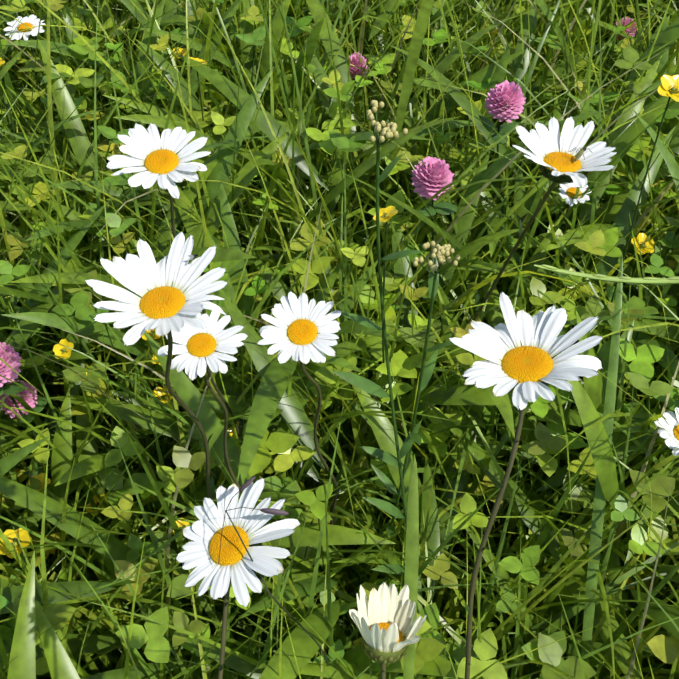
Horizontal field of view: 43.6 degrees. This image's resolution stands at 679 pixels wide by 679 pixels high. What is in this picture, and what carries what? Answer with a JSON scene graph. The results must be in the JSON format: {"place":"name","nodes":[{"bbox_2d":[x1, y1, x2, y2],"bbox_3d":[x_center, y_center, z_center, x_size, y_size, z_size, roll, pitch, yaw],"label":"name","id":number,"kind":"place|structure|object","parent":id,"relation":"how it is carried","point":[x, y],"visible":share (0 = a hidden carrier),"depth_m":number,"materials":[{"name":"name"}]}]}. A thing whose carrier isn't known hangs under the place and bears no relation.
{"place":"outdoors","nodes":[
{"label":"outdoors","id":0,"kind":"place"},
{"bbox_2d":[0,0,678,678],"bbox_3d":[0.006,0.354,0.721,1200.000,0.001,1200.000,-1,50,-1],"label":"ground","id":1,"kind":"structure","parent":0,"point":[320,569],"depth_m":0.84,"materials":[{"name":"green plant"}]},
{"bbox_2d":[0,528,30,563],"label":"buttercup","id":2,"kind":"object","parent":1,"relation":"on","point":[22,535],"visible":0.67,"depth_m":0.62,"materials":[{"name":"yellow plant"}]},
{"bbox_2d":[0,58,45,266],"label":"buttercup","id":3,"kind":"object","parent":1,"relation":"on","point":[2,61],"visible":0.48,"depth_m":0.91,"materials":[{"name":"green plant"}]},
{"bbox_2d":[4,15,45,57],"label":"daisy","id":4,"kind":"object","parent":1,"relation":"on","point":[30,22],"visible":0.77,"depth_m":0.94,"materials":[{"name":"white plant"}]},
{"bbox_2d":[0,380,75,434],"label":"clover flower","id":5,"kind":"object","parent":1,"relation":"on","point":[36,404],"visible":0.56,"depth_m":0.71,"materials":[{"name":"pink plant"}]},
{"bbox_2d":[28,473,50,490],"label":"buttercup","id":6,"kind":"object","parent":1,"relation":"on","point":[41,477],"visible":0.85,"depth_m":0.68,"materials":[{"name":"green plant"}]},
{"bbox_2d":[0,342,87,517],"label":"clover flower","id":7,"kind":"object","parent":1,"relation":"on","point":[6,371],"visible":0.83,"depth_m":0.66,"materials":[{"name":"pink plant"}]},
{"bbox_2d":[44,535,59,558],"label":"buttercup","id":8,"kind":"object","parent":1,"relation":"on","point":[52,552],"visible":0.02,"depth_m":0.77,"materials":[{"name":"green plant"}]},
{"bbox_2d":[53,339,95,441],"bbox_3d":[-0.242,0.061,0.810,0.017,0.241,0.081,-20,53,-16],"label":"buttercup","id":9,"kind":"object","parent":1,"relation":"on","point":[61,351],"visible":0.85,"depth_m":0.70,"materials":[{"name":"yellow plant"}]},
{"bbox_2d":[82,363,102,435],"bbox_3d":[-0.237,0.085,0.836,0.044,0.171,0.020,-1,50,-1],"label":"buttercup","id":10,"kind":"object","parent":1,"relation":"on","point":[85,367],"depth_m":0.78,"materials":[{"name":"green plant"}]},
{"bbox_2d":[86,494,107,515],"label":"buttercup","id":11,"kind":"object","parent":1,"relation":"on","point":[97,501],"visible":0.42,"depth_m":0.74,"materials":[{"name":"green plant"}]},
{"bbox_2d":[93,588,117,602],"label":"buttercup","id":12,"kind":"object","parent":1,"relation":"on","point":[107,598],"visible":0.1,"depth_m":0.69,"materials":[{"name":"green plant"}]},
{"bbox_2d":[142,328,159,446],"bbox_3d":[-0.173,0.062,0.822,0.038,0.220,0.021,-1,50,-1],"label":"buttercup","id":13,"kind":"object","parent":1,"relation":"on","point":[150,333],"visible":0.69,"depth_m":0.74,"materials":[{"name":"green plant"}]},
{"bbox_2d":[152,387,171,403],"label":"buttercup","id":14,"kind":"object","parent":1,"relation":"on","point":[161,393],"visible":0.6,"depth_m":0.77,"materials":[{"name":"yellow plant"}]},
{"bbox_2d":[84,231,263,577],"bbox_3d":[-0.060,0.134,0.533,0.052,0.572,0.127,4,50,3],"label":"daisy","id":15,"kind":"object","parent":1,"relation":"on","point":[162,306],"visible":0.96,"depth_m":0.30,"materials":[{"name":"white plant"}]},
{"bbox_2d":[188,254,197,260],"bbox_3d":[-0.052,-0.029,0.301,0.004,0.002,0.003,-1,50,-1],"label":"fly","id":16,"kind":"object","parent":15,"relation":"on","point":[193,256],"visible":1,"depth_m":0.30},
{"bbox_2d":[106,123,245,443],"bbox_3d":[-0.091,0.059,0.631,0.053,0.517,0.088,-1,50,-1],"label":"daisy","id":17,"kind":"object","parent":1,"relation":"on","point":[166,166],"visible":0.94,"depth_m":0.43,"materials":[{"name":"white plant"}]},
{"bbox_2d":[151,354,201,393],"bbox_3d":[-0.147,0.060,0.845,0.019,0.190,0.065,27,55,21],"label":"buttercup","id":18,"kind":"object","parent":1,"relation":"on","point":[153,358],"visible":0.04,"depth_m":0.76,"materials":[{"name":"yellow plant"}]},
{"bbox_2d":[172,47,186,71],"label":"buttercup","id":19,"kind":"object","parent":1,"relation":"on","point":[183,51],"visible":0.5,"depth_m":1.00,"materials":[{"name":"yellow plant"}]},
{"bbox_2d":[145,562,213,634],"bbox_3d":[-0.140,0.232,0.725,0.057,0.152,0.020,12,51,10],"label":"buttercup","id":20,"kind":"object","parent":1,"relation":"on","point":[206,621],"visible":0.04,"depth_m":0.73,"materials":[{"name":"green plant"}]},
{"bbox_2d":[173,518,189,538],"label":"buttercup","id":21,"kind":"object","parent":1,"relation":"on","point":[181,524],"visible":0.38,"depth_m":0.68,"materials":[{"name":"yellow plant"}]},
{"bbox_2d":[189,57,206,134],"bbox_3d":[-0.145,-0.202,0.988,0.020,0.307,0.066,-1,50,-1],"label":"buttercup","id":22,"kind":"object","parent":1,"relation":"on","point":[201,61],"visible":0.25,"depth_m":0.88,"materials":[{"name":"green plant"}]},
{"bbox_2d":[158,310,261,545],"bbox_3d":[-0.060,0.144,0.590,0.039,0.471,0.062,21,53,17],"label":"daisy","id":23,"kind":"object","parent":1,"relation":"on","point":[196,349],"visible":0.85,"depth_m":0.41,"materials":[{"name":"white plant"}]},
{"bbox_2d":[227,421,240,445],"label":"buttercup","id":24,"kind":"object","parent":1,"relation":"on","point":[231,432],"visible":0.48,"depth_m":0.71,"materials":[{"name":"yellow plant"}]},
{"bbox_2d":[176,478,299,678],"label":"daisy","id":25,"kind":"object","parent":1,"relation":"on","point":[202,549],"visible":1,"depth_m":0.30,"materials":[{"name":"white plant"}]},
{"bbox_2d":[218,476,328,665],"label":"panicle grass","id":26,"kind":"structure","parent":1,"relation":"on","point":[246,484],"depth_m":0.29,"materials":[{"name":"green plant"}]},
{"bbox_2d":[257,291,345,599],"bbox_3d":[-0.018,0.125,0.607,0.041,0.471,0.090,4,50,4],"label":"daisy","id":27,"kind":"object","parent":1,"relation":"on","point":[300,338],"visible":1,"depth_m":0.42,"materials":[{"name":"white plant"}]},
{"bbox_2d":[308,394,322,486],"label":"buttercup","id":28,"kind":"object","parent":1,"relation":"on","point":[314,397],"visible":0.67,"depth_m":0.73,"materials":[{"name":"green plant"}]},
{"bbox_2d":[346,52,368,91],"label":"clover flower","id":29,"kind":"object","parent":1,"relation":"on","point":[354,58],"visible":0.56,"depth_m":0.99,"materials":[{"name":"pink plant"}]},
{"bbox_2d":[332,100,424,574],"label":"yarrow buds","id":30,"kind":"object","parent":1,"relation":"on","point":[358,381],"visible":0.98,"depth_m":0.49,"materials":[{"name":"green plant"}]},
{"bbox_2d":[373,206,397,410],"bbox_3d":[0.042,0.045,0.710,0.045,0.416,0.016,-24,54,-19],"label":"buttercup","id":31,"kind":"object","parent":1,"relation":"on","point":[386,214],"visible":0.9,"depth_m":0.56,"materials":[{"name":"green plant"}]},
{"bbox_2d":[349,582,426,678],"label":"daisy","id":32,"kind":"object","parent":1,"relation":"on","point":[382,618],"visible":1,"depth_m":0.28,"materials":[{"name":"white plant"}]},
{"bbox_2d":[346,241,459,579],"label":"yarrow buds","id":33,"kind":"object","parent":1,"relation":"on","point":[439,253],"visible":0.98,"depth_m":0.52,"materials":[{"name":"green plant"}]},
{"bbox_2d":[384,0,433,186],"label":"grass blade","id":34,"kind":"object","parent":1,"relation":"on","point":[423,17],"depth_m":0.72,"materials":[{"name":"green plant"}]},
{"bbox_2d":[403,454,418,678],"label":"grass blade","id":35,"kind":"object","parent":1,"relation":"on","point":[411,557],"depth_m":0.45,"materials":[{"name":"green plant"}]},
{"bbox_2d":[411,156,459,364],"bbox_3d":[0.089,-0.047,0.846,0.053,0.324,0.047,-1,50,-1],"label":"clover flower","id":36,"kind":"object","parent":1,"relation":"on","point":[433,178],"visible":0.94,"depth_m":0.73,"materials":[{"name":"pink petal"},{"name":"green foliage"}]},
{"bbox_2d":[485,29,497,66],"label":"buttercup","id":37,"kind":"object","parent":1,"relation":"on","point":[495,31],"visible":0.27,"depth_m":1.05,"materials":[{"name":"green plant"}]},
{"bbox_2d":[478,80,525,229],"bbox_3d":[0.164,-0.128,0.902,0.069,0.342,0.042,-33,57,-25],"label":"clover flower","id":38,"kind":"object","parent":1,"relation":"on","point":[499,97],"visible":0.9,"depth_m":0.78,"materials":[{"name":"pink petal"},{"name":"green foliage"}]},
{"bbox_2d":[449,293,602,678],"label":"daisy","id":39,"kind":"object","parent":1,"relation":"on","point":[531,368],"visible":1,"depth_m":0.28,"materials":[{"name":"white plant"}]},
{"bbox_2d":[444,117,616,372],"bbox_3d":[0.098,0.010,0.625,0.038,0.591,0.319,5,50,4],"label":"daisy","id":40,"kind":"object","parent":1,"relation":"on","point":[554,163],"visible":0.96,"depth_m":0.32,"materials":[{"name":"white plant"}]},
{"bbox_2d":[568,147,591,161],"bbox_3d":[0.089,-0.068,0.312,0.008,0.005,0.009,-1,50,-1],"label":"bug on disc","id":41,"kind":"object","parent":40,"relation":"on","point":[579,155],"visible":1,"depth_m":0.31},
{"bbox_2d":[528,182,591,305],"bbox_3d":[0.216,-0.064,0.895,0.030,0.271,0.068,-1,50,-1],"label":"daisy","id":42,"kind":"object","parent":1,"relation":"on","point":[568,190],"visible":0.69,"depth_m":0.78,"materials":[{"name":"white plant"}]},
{"bbox_2d":[581,252,622,663],"bbox_3d":[0.187,0.112,0.622,0.011,0.227,0.272,5,50,4],"label":"grass blade","id":43,"kind":"object","parent":1,"relation":"on","point":[598,518],"depth_m":0.60,"materials":[{"name":"green plant"}]},
{"bbox_2d":[534,264,678,284],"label":"spike grass","id":44,"kind":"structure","parent":1,"relation":"on","point":[640,281],"depth_m":0.30,"materials":[{"name":"green plant"}]},
{"bbox_2d":[606,17,636,111],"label":"clover flower","id":45,"kind":"object","parent":1,"relation":"on","point":[627,30],"visible":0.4,"depth_m":1.10,"materials":[{"name":"pink plant"}]},
{"bbox_2d":[573,74,678,407],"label":"buttercup","id":46,"kind":"object","parent":1,"relation":"on","point":[668,87],"visible":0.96,"depth_m":0.58,"materials":[{"name":"yellow petal"},{"name":"green foliage"}]},
{"bbox_2d":[622,570,649,591],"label":"buttercup","id":47,"kind":"object","parent":1,"relation":"on","point":[629,581],"visible":0.15,"depth_m":0.72,"materials":[{"name":"green plant"}]},
{"bbox_2d":[628,233,654,297],"bbox_3d":[0.298,-0.025,0.889,0.050,0.230,0.021,-30,56,-23],"label":"buttercup","id":48,"kind":"object","parent":1,"relation":"on","point":[647,246],"visible":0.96,"depth_m":0.80,"materials":[{"name":"yellow plant"}]},
{"bbox_2d":[625,407,678,473],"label":"daisy","id":49,"kind":"object","parent":1,"relation":"on","point":[671,417],"visible":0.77,"depth_m":0.62,"materials":[{"name":"white plant"}]}
]}

